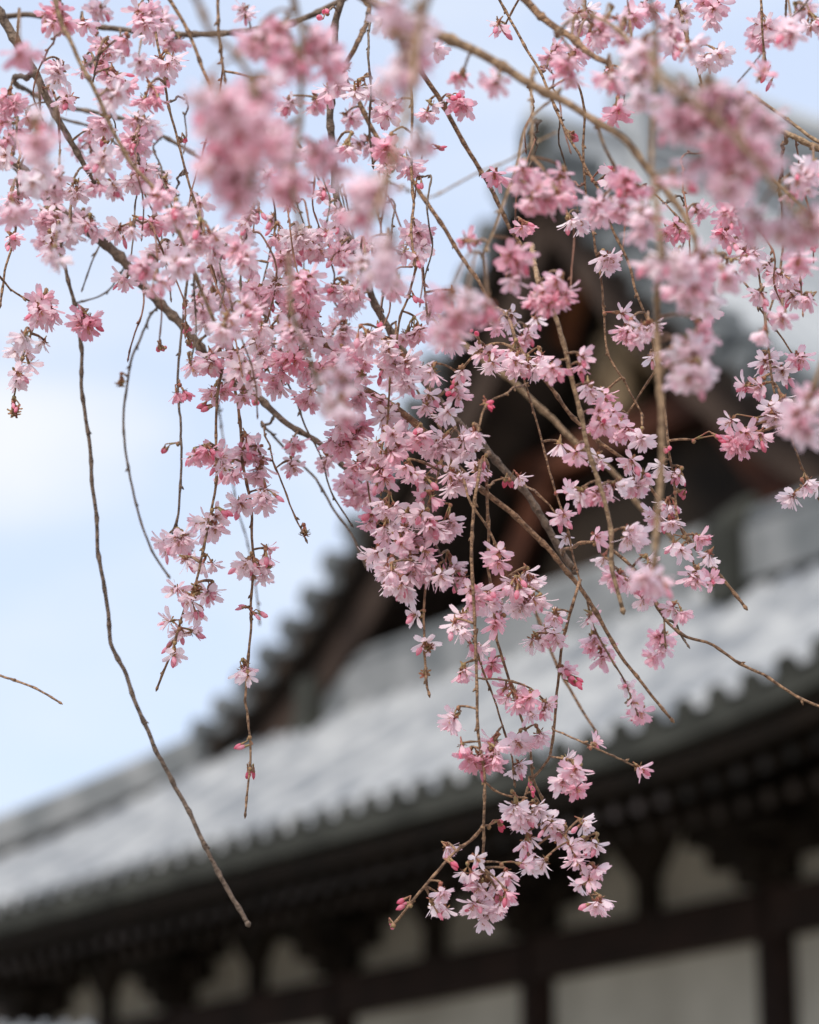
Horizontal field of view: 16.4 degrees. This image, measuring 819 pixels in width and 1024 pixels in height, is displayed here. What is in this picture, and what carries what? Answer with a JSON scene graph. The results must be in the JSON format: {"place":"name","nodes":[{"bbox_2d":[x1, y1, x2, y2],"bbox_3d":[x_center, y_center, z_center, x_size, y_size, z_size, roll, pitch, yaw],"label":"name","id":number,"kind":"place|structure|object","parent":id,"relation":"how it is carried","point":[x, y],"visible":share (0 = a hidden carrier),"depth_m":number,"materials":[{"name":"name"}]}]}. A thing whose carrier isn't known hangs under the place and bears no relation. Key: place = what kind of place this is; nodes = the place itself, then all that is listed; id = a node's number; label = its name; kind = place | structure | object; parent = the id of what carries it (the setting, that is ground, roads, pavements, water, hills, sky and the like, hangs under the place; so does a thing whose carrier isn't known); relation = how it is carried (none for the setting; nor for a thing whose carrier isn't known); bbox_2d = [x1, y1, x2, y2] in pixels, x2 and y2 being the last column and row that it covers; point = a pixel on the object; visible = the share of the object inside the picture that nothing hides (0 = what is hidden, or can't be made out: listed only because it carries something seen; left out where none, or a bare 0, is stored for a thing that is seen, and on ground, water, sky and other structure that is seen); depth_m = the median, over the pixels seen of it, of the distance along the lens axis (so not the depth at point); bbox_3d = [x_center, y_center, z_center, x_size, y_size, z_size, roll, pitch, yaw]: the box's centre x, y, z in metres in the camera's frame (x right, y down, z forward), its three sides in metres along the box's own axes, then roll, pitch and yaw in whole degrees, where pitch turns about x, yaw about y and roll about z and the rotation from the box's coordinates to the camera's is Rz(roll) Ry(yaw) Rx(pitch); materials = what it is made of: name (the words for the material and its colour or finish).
{"place":"outdoors","nodes":[
{"label":"outdoors","id":0,"kind":"place"},
{"bbox_2d":[0,55,818,1023],"bbox_3d":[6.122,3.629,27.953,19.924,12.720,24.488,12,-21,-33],"label":"temple hall","id":1,"kind":"structure","parent":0,"point":[364,801],"depth_m":22.66,"materials":[{"name":"tile"}]},
{"bbox_2d":[0,0,818,814],"label":"sky","id":2,"kind":"structure","parent":0,"point":[54,634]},
{"label":"ground","id":3,"kind":"structure","parent":0,"visible":0},
{"bbox_2d":[0,1022,91,1023],"bbox_3d":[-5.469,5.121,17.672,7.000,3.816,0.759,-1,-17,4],"label":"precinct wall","id":4,"kind":"structure","parent":3,"relation":"on","point":[48,1023],"depth_m":17.99,"materials":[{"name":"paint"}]},
{"bbox_2d":[0,0,818,935],"bbox_3d":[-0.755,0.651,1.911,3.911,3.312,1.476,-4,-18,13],"label":"weeping cherry tree","id":5,"kind":"object","parent":3,"relation":"on","point":[238,130],"visible":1,"depth_m":2.03,"materials":[{"name":"pink plant"}]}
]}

